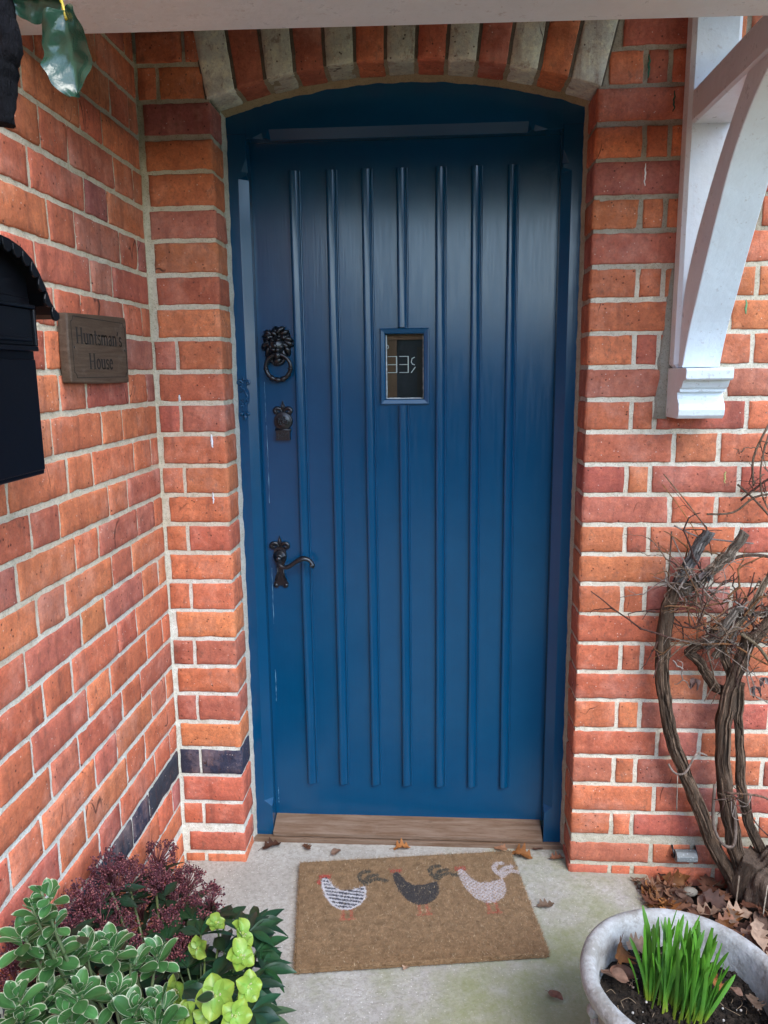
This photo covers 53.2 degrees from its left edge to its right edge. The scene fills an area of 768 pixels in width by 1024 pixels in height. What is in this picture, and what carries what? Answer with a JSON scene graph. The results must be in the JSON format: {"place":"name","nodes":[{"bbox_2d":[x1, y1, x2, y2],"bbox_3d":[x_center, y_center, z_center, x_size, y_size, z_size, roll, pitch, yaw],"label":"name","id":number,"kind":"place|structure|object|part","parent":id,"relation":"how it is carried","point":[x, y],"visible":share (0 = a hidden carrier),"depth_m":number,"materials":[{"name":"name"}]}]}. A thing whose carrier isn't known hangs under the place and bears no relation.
{"place":"outdoors","nodes":[
{"label":"outdoors","id":0,"kind":"place"},
{"bbox_2d":[0,0,92,128],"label":"climbing plant","id":1,"kind":"object","parent":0,"point":[66,63],"visible":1,"depth_m":0.71,"materials":[{"name":"green plant"}]},
{"bbox_2d":[154,841,655,1023],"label":"path","id":2,"kind":"structure","parent":0,"point":[585,904],"depth_m":1.81,"materials":[{"name":"concrete"}]},
{"bbox_2d":[87,957,221,1023],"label":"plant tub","id":3,"kind":"object","parent":2,"relation":"on","point":[161,983],"visible":0.01,"depth_m":1.55,"materials":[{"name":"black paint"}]},
{"bbox_2d":[0,877,214,1023],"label":"variegated euonymus","id":4,"kind":"object","parent":3,"relation":"on","point":[68,1002],"visible":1,"depth_m":1.19,"materials":[{"name":"green plant"}]},
{"bbox_2d":[0,839,236,1023],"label":"skimmia","id":5,"kind":"object","parent":3,"relation":"in","point":[99,912],"visible":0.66,"depth_m":1.61,"materials":[{"name":"purple plant"}]},
{"bbox_2d":[138,904,296,1023],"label":"hellebore","id":6,"kind":"object","parent":3,"relation":"in","point":[250,998],"visible":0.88,"depth_m":1.49,"materials":[{"name":"green plant"}]},
{"bbox_2d":[259,837,280,849],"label":"fallen leaf","id":7,"kind":"object","parent":2,"relation":"on","point":[270,844],"visible":1,"depth_m":2.28,"materials":[{"name":"brown plant"}]},
{"bbox_2d":[302,843,311,849],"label":"fallen leaf","id":8,"kind":"object","parent":2,"relation":"on","point":[306,846],"visible":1,"depth_m":2.27,"materials":[{"name":"brown plant"}]},
{"bbox_2d":[331,848,340,854],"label":"fallen leaf","id":9,"kind":"object","parent":2,"relation":"on","point":[334,851],"visible":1,"depth_m":2.24,"materials":[{"name":"brown plant"}]},
{"bbox_2d":[390,838,409,849],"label":"fallen leaf","id":10,"kind":"object","parent":2,"relation":"on","point":[401,845],"visible":1,"depth_m":2.26,"materials":[{"name":"orange plant"}]},
{"bbox_2d":[254,813,562,849],"bbox_3d":[0.070,0.950,2.320,0.924,0.071,0.102,0,10,4],"label":"door sill","id":11,"kind":"structure","parent":2,"relation":"on","point":[409,830],"depth_m":2.29,"materials":[{"name":"brown wood"}]},
{"bbox_2d":[292,849,550,974],"bbox_3d":[0.078,1.028,2.006,0.626,0.019,0.420,-1,10,-4],"label":"door mat","id":12,"kind":"object","parent":2,"relation":"on","point":[379,912],"depth_m":1.97,"materials":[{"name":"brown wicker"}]},
{"bbox_2d":[494,842,507,850],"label":"fallen leaf","id":13,"kind":"object","parent":2,"relation":"on","point":[502,848],"visible":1,"depth_m":2.25,"materials":[{"name":"brown plant"}]},
{"bbox_2d":[506,843,532,858],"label":"fallen leaf","id":14,"kind":"object","parent":2,"relation":"on","point":[522,851],"visible":1,"depth_m":2.22,"materials":[{"name":"orange plant"}]},
{"bbox_2d":[534,898,553,906],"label":"fallen leaf","id":15,"kind":"object","parent":2,"relation":"on","point":[544,903],"visible":1,"depth_m":2.01,"materials":[{"name":"brown plant"}]},
{"bbox_2d":[545,990,562,999],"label":"fallen leaf","id":16,"kind":"object","parent":2,"relation":"on","point":[555,994],"visible":1,"depth_m":1.72,"materials":[{"name":"brown plant"}]},
{"bbox_2d":[548,851,563,858],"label":"fallen leaf","id":17,"kind":"object","parent":2,"relation":"on","point":[557,856],"visible":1,"depth_m":2.21,"materials":[{"name":"brown plant"}]},
{"bbox_2d":[641,880,648,893],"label":"fallen leaf","id":18,"kind":"object","parent":2,"relation":"on","point":[645,889],"visible":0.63,"depth_m":2.06,"materials":[{"name":"brown plant"}]},
{"bbox_2d":[647,878,664,896],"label":"fallen leaf","id":19,"kind":"object","parent":2,"relation":"on","point":[653,883],"visible":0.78,"depth_m":2.07,"materials":[{"name":"brown plant"}]},
{"bbox_2d":[651,874,666,883],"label":"fallen leaf","id":20,"kind":"object","parent":2,"relation":"on","point":[658,878],"visible":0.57,"depth_m":2.08,"materials":[{"name":"brown plant"}]},
{"bbox_2d":[580,908,767,1023],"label":"stone planter","id":21,"kind":"object","parent":2,"relation":"on","point":[612,1000],"visible":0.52,"depth_m":1.48,"materials":[{"name":"grey stone"}]},
{"bbox_2d":[601,967,632,986],"bbox_3d":[0.446,0.887,1.468,0.037,0.014,0.075,6,-7,-37],"label":"fallen leaf","id":22,"kind":"object","parent":21,"relation":"on","point":[618,974],"visible":1,"depth_m":1.48,"materials":[{"name":"brown plant"}]},
{"bbox_2d":[603,964,636,978],"bbox_3d":[0.458,0.893,1.488,0.068,0.010,0.033,11,21,-4],"label":"fallen leaf","id":23,"kind":"object","parent":21,"relation":"in","point":[628,971],"visible":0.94,"depth_m":1.50,"materials":[{"name":"brown plant"}]},
{"bbox_2d":[615,933,636,964],"bbox_3d":[0.473,0.862,1.505,0.031,0.056,0.086,-37,-16,19],"label":"fallen leaf","id":24,"kind":"object","parent":21,"relation":"in","point":[622,954],"visible":0.99,"depth_m":1.50,"materials":[{"name":"brown plant"}]},
{"bbox_2d":[621,932,643,953],"bbox_3d":[0.503,0.864,1.533,0.068,0.013,0.044,8,41,-21],"label":"fallen leaf","id":25,"kind":"object","parent":21,"relation":"in","point":[639,943],"visible":0.61,"depth_m":1.54,"materials":[{"name":"brown plant"}]},
{"bbox_2d":[628,905,735,1023],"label":"daffodil shoots","id":26,"kind":"object","parent":21,"relation":"on","point":[675,975],"visible":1,"depth_m":1.42,"materials":[{"name":"green plant"}]},
{"bbox_2d":[713,973,722,990],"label":"fallen leaf","id":27,"kind":"object","parent":21,"relation":"on","point":[715,981],"visible":0.25,"depth_m":1.46,"materials":[{"name":"brown plant"}]},
{"bbox_2d":[729,987,742,997],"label":"fallen leaf","id":28,"kind":"object","parent":21,"relation":"in","point":[737,990],"visible":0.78,"depth_m":1.44,"materials":[{"name":"brown plant"}]},
{"bbox_2d":[745,993,766,1014],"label":"fallen leaf","id":29,"kind":"object","parent":21,"relation":"on","point":[752,999],"visible":1,"depth_m":1.41,"materials":[{"name":"brown plant"}]},
{"label":"fallen leaf","id":30,"kind":"object","parent":2,"relation":"on","visible":0},
{"bbox_2d":[658,875,674,887],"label":"fallen leaf","id":31,"kind":"object","parent":30,"relation":"on","point":[670,882],"visible":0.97,"depth_m":2.07,"materials":[{"name":"brown plant"}]},
{"label":"fallen leaf","id":32,"kind":"object","parent":2,"relation":"on","visible":0},
{"bbox_2d":[672,892,692,904],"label":"fallen leaf","id":33,"kind":"object","parent":32,"relation":"on","point":[683,896],"visible":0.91,"depth_m":2.02,"materials":[{"name":"brown plant"}]},
{"bbox_2d":[691,885,767,943],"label":"soil bed","id":34,"kind":"object","parent":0,"point":[711,917],"visible":0.03,"depth_m":2.07,"materials":[{"name":"brown soil"}]},
{"bbox_2d":[590,424,767,919],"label":"grape vine","id":35,"kind":"object","parent":34,"relation":"on","point":[744,872],"visible":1,"depth_m":1.95,"materials":[{"name":"brown plant"}]},
{"bbox_2d":[683,887,697,896],"bbox_3d":[0.820,1.018,2.057,0.041,0.022,0.028,0,10,4],"label":"pebble","id":36,"kind":"object","parent":34,"relation":"on","point":[691,890],"visible":0.86,"depth_m":2.05,"materials":[{"name":"grey stone"}]},
{"bbox_2d":[662,869,686,888],"bbox_3d":[0.796,1.001,2.074,0.084,0.030,0.054,20,46,30],"label":"fallen leaf","id":37,"kind":"object","parent":36,"relation":"on","point":[678,881],"visible":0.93,"depth_m":2.08,"materials":[{"name":"brown plant"}]},
{"bbox_2d":[674,871,690,883],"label":"fallen leaf","id":38,"kind":"object","parent":37,"relation":"on","point":[686,877],"visible":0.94,"depth_m":2.11,"materials":[{"name":"brown plant"}]},
{"bbox_2d":[711,879,726,888],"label":"fallen leaf","id":39,"kind":"object","parent":34,"relation":"on","point":[723,885],"visible":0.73,"depth_m":2.10,"materials":[{"name":"brown plant"}]},
{"bbox_2d":[719,889,731,900],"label":"fallen leaf","id":40,"kind":"object","parent":34,"relation":"on","point":[727,896],"visible":0.92,"depth_m":2.04,"materials":[{"name":"brown plant"}]},
{"bbox_2d":[734,920,751,931],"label":"fallen leaf","id":41,"kind":"object","parent":34,"relation":"on","point":[743,925],"visible":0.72,"depth_m":1.96,"materials":[{"name":"brown plant"}]},
{"bbox_2d":[741,928,751,941],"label":"fallen leaf","id":42,"kind":"object","parent":34,"relation":"on","point":[744,931],"visible":0.62,"depth_m":1.92,"materials":[{"name":"brown plant"}]},
{"bbox_2d":[732,929,750,937],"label":"fallen leaf","id":43,"kind":"object","parent":42,"relation":"on","point":[740,933],"visible":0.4,"depth_m":1.91,"materials":[{"name":"brown plant"}]},
{"bbox_2d":[717,918,734,929],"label":"fallen leaf","id":44,"kind":"object","parent":43,"relation":"on","point":[724,922],"visible":0.43,"depth_m":1.93,"materials":[{"name":"brown plant"}]},
{"bbox_2d":[715,910,738,927],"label":"fallen leaf","id":45,"kind":"object","parent":44,"relation":"on","point":[726,916],"visible":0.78,"depth_m":1.95,"materials":[{"name":"brown plant"}]},
{"bbox_2d":[722,905,739,922],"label":"fallen leaf","id":46,"kind":"object","parent":45,"relation":"on","point":[733,912],"visible":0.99,"depth_m":1.95,"materials":[{"name":"brown plant"}]},
{"bbox_2d":[746,925,760,933],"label":"fallen leaf","id":47,"kind":"object","parent":42,"relation":"on","point":[749,928],"visible":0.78,"depth_m":1.93,"materials":[{"name":"brown plant"}]},
{"bbox_2d":[740,900,764,910],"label":"fallen leaf","id":48,"kind":"object","parent":34,"relation":"on","point":[748,904],"visible":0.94,"depth_m":1.99,"materials":[{"name":"brown plant"}]},
{"bbox_2d":[750,918,767,938],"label":"fallen leaf","id":49,"kind":"object","parent":34,"relation":"on","point":[756,924],"visible":0.4,"depth_m":1.92,"materials":[{"name":"beige plant"}]},
{"bbox_2d":[752,937,767,953],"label":"fallen leaf","id":50,"kind":"object","parent":34,"relation":"on","point":[756,944],"visible":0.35,"depth_m":1.87,"materials":[{"name":"brown plant"}]},
{"bbox_2d":[753,908,767,929],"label":"fallen leaf","id":51,"kind":"object","parent":34,"relation":"on","point":[763,919],"visible":0.56,"depth_m":1.96,"materials":[{"name":"brown plant"}]},
{"bbox_2d":[756,903,767,916],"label":"fallen leaf","id":52,"kind":"object","parent":34,"relation":"on","point":[761,912],"visible":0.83,"depth_m":1.97,"materials":[{"name":"brown plant"}]},
{"label":"fallen leaf","id":53,"kind":"object","parent":34,"relation":"on","visible":0},
{"bbox_2d":[693,905,710,917],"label":"fallen leaf","id":54,"kind":"object","parent":53,"relation":"on","point":[707,910],"visible":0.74,"depth_m":1.97,"materials":[{"name":"brown plant"}]},
{"bbox_2d":[687,906,704,916],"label":"fallen leaf","id":55,"kind":"object","parent":54,"relation":"on","point":[694,912],"visible":0.47,"depth_m":1.97,"materials":[{"name":"brown plant"}]},
{"bbox_2d":[697,894,707,904],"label":"fallen leaf","id":56,"kind":"object","parent":53,"relation":"on","point":[701,899],"visible":0.71,"depth_m":2.04,"materials":[{"name":"brown plant"}]},
{"bbox_2d":[675,888,693,905],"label":"fallen leaf","id":57,"kind":"object","parent":56,"relation":"on","point":[688,899],"visible":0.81,"depth_m":2.04,"materials":[{"name":"brown plant"}]},
{"bbox_2d":[697,874,717,891],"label":"fallen leaf","id":58,"kind":"object","parent":56,"relation":"on","point":[706,879],"visible":0.71,"depth_m":2.08,"materials":[{"name":"brown plant"}]},
{"label":"fallen leaf","id":59,"kind":"object","parent":34,"relation":"on","visible":0},
{"bbox_2d":[751,926,767,954],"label":"fallen leaf","id":60,"kind":"object","parent":59,"relation":"on","point":[760,941],"visible":0.96,"depth_m":1.87,"materials":[{"name":"brown plant"}]},
{"label":"fallen leaf","id":61,"kind":"object","parent":34,"relation":"on","visible":0},
{"bbox_2d":[702,888,727,911],"bbox_3d":[0.878,1.022,2.012,0.088,0.013,0.057,31,55,14],"label":"fallen leaf","id":62,"kind":"object","parent":61,"relation":"on","point":[715,899],"visible":0.82,"depth_m":2.02,"materials":[{"name":"brown plant"}]},
{"label":"fallen leaf","id":63,"kind":"object","parent":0,"visible":0},
{"bbox_2d":[719,901,752,917],"bbox_3d":[0.902,1.028,1.976,0.087,0.017,0.056,-1,21,14],"label":"fallen leaf","id":64,"kind":"object","parent":63,"relation":"on","point":[746,913],"visible":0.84,"depth_m":1.98,"materials":[{"name":"beige plant"}]},
{"bbox_2d":[727,907,743,920],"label":"fallen leaf","id":65,"kind":"object","parent":64,"relation":"on","point":[737,919],"visible":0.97,"depth_m":1.96,"materials":[{"name":"brown plant"}]},
{"label":"fallen leaf","id":66,"kind":"object","parent":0,"visible":0},
{"bbox_2d":[638,880,665,891],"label":"fallen leaf","id":67,"kind":"object","parent":66,"relation":"on","point":[651,887],"visible":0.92,"depth_m":2.05,"materials":[{"name":"brown plant"}]},
{"bbox_2d":[651,889,662,897],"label":"fallen leaf","id":68,"kind":"object","parent":66,"relation":"on","point":[660,893],"visible":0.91,"depth_m":2.03,"materials":[{"name":"brown plant"}]},
{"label":"ground","id":69,"kind":"structure","parent":0,"visible":0},
{"bbox_2d":[0,32,184,1017],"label":"side wall","id":70,"kind":"structure","parent":69,"relation":"on","point":[89,762],"depth_m":1.57,"materials":[{"name":"brick"}]},
{"bbox_2d":[0,235,59,484],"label":"letterbox","id":71,"kind":"object","parent":70,"relation":"attached to","point":[25,303],"visible":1,"depth_m":1.12,"materials":[{"name":"black paint"}]},
{"bbox_2d":[0,359,44,479],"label":"front door panel","id":72,"kind":"structure","parent":71,"relation":"in","point":[21,441],"depth_m":1.12,"materials":[{"name":"black paint"}]},
{"bbox_2d":[58,312,128,383],"bbox_3d":[-0.600,-0.340,1.599,0.022,0.144,0.290,0,10,4],"label":"house name plaque","id":73,"kind":"object","parent":70,"relation":"attached to","point":[92,349],"visible":0.99,"depth_m":1.56,"materials":[{"name":"brown wood"}]},
{"bbox_2d":[16,0,767,34],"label":"porch beam","id":74,"kind":"structure","parent":70,"relation":"attached to","point":[110,16],"depth_m":1.22,"materials":[{"name":"white paint"}]},
{"bbox_2d":[131,16,767,887],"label":"house wall","id":75,"kind":"structure","parent":69,"relation":"on","point":[623,810],"depth_m":1.94,"materials":[{"name":"brick"}]},
{"bbox_2d":[225,66,584,841],"bbox_3d":[0.059,-0.110,2.136,0.980,2.186,0.104,0,10,4],"label":"door frame","id":76,"kind":"object","parent":75,"relation":"attached to","point":[413,110],"visible":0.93,"depth_m":2.01,"materials":[{"name":"blue paint"}]},
{"bbox_2d":[250,135,560,819],"bbox_3d":[0.060,-0.018,2.155,0.804,1.922,0.090,0,10,4],"label":"front door","id":77,"kind":"structure","parent":76,"relation":"attached to","point":[406,299],"depth_m":2.14,"materials":[{"name":"blue paint"}]},
{"bbox_3d":[0.057,-0.399,2.105,0.135,0.206,0.050,0,10,4],"label":"window","id":78,"kind":"part","parent":77,"relation":"part of","materials":[{"name":"black glass"}]},
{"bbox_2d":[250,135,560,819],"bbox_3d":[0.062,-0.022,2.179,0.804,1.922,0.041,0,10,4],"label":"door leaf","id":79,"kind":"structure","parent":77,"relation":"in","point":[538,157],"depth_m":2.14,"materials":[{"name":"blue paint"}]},
{"bbox_2d":[671,845,697,862],"bbox_3d":[0.824,0.938,2.099,0.068,0.035,0.039,0,10,4],"label":"wall cleat","id":80,"kind":"object","parent":75,"relation":"attached to","point":[685,855],"depth_m":2.08,"materials":[{"name":"grey metal"}]},
{"bbox_2d":[666,15,767,418],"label":"porch bracket","id":81,"kind":"object","parent":75,"relation":"attached to","point":[723,181],"visible":1,"depth_m":1.70,"materials":[{"name":"white paint"}]},
{"label":"fallen leaf","id":82,"kind":"object","parent":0,"visible":0},
{"label":"fallen leaf","id":83,"kind":"object","parent":82,"relation":"on","visible":0},
{"bbox_2d":[644,884,678,888],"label":"fallen leaf","id":84,"kind":"object","parent":83,"relation":"on","point":[660,885],"visible":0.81,"depth_m":2.06,"materials":[{"name":"brown plant"}]},
{"label":"fallen leaf","id":85,"kind":"object","parent":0,"visible":0},
{"label":"fallen leaf","id":86,"kind":"object","parent":85,"relation":"on","visible":0},
{"bbox_2d":[658,897,681,910],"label":"fallen leaf","id":87,"kind":"object","parent":86,"relation":"on","point":[675,905],"visible":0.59,"depth_m":1.99,"materials":[{"name":"brown plant"}]},
{"bbox_2d":[643,889,672,906],"bbox_3d":[0.715,1.014,2.001,0.090,0.032,0.058,4,-2,-8],"label":"fallen leaf","id":88,"kind":"object","parent":87,"relation":"on","point":[654,899],"visible":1,"depth_m":2.00,"materials":[{"name":"brown plant"}]},
{"bbox_2d":[641,889,663,905],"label":"fallen leaf","id":89,"kind":"object","parent":88,"relation":"on","point":[647,899],"visible":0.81,"depth_m":2.01,"materials":[{"name":"brown plant"}]},
{"bbox_2d":[648,884,665,903],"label":"fallen leaf","id":90,"kind":"object","parent":89,"relation":"on","point":[654,888],"visible":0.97,"depth_m":2.03,"materials":[{"name":"brown plant"}]},
{"label":"fallen leaf","id":91,"kind":"object","parent":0,"visible":0},
{"bbox_2d":[635,879,650,889],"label":"fallen leaf","id":92,"kind":"object","parent":91,"relation":"on","point":[643,882],"visible":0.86,"depth_m":2.07,"materials":[{"name":"brown plant"}]},
{"label":"fallen leaf","id":93,"kind":"object","parent":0,"visible":0},
{"bbox_2d":[671,900,690,911],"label":"fallen leaf","id":94,"kind":"object","parent":93,"relation":"on","point":[682,906],"visible":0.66,"depth_m":2.00,"materials":[{"name":"brown plant"}]},
{"label":"fallen leaf","id":95,"kind":"object","parent":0,"visible":0},
{"bbox_2d":[668,888,689,893],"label":"fallen leaf","id":96,"kind":"object","parent":95,"relation":"on","point":[674,890],"visible":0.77,"depth_m":2.03,"materials":[{"name":"brown plant"}]},
{"label":"fallen leaf","id":97,"kind":"object","parent":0,"visible":0},
{"bbox_2d":[681,907,696,911],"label":"fallen leaf","id":98,"kind":"object","parent":97,"relation":"on","point":[685,909],"visible":0.46,"depth_m":1.98,"materials":[{"name":"brown plant"}]},
{"bbox_2d":[697,902,720,914],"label":"fallen leaf","id":99,"kind":"object","parent":98,"relation":"on","point":[714,910],"visible":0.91,"depth_m":1.97,"materials":[{"name":"brown plant"}]}
]}

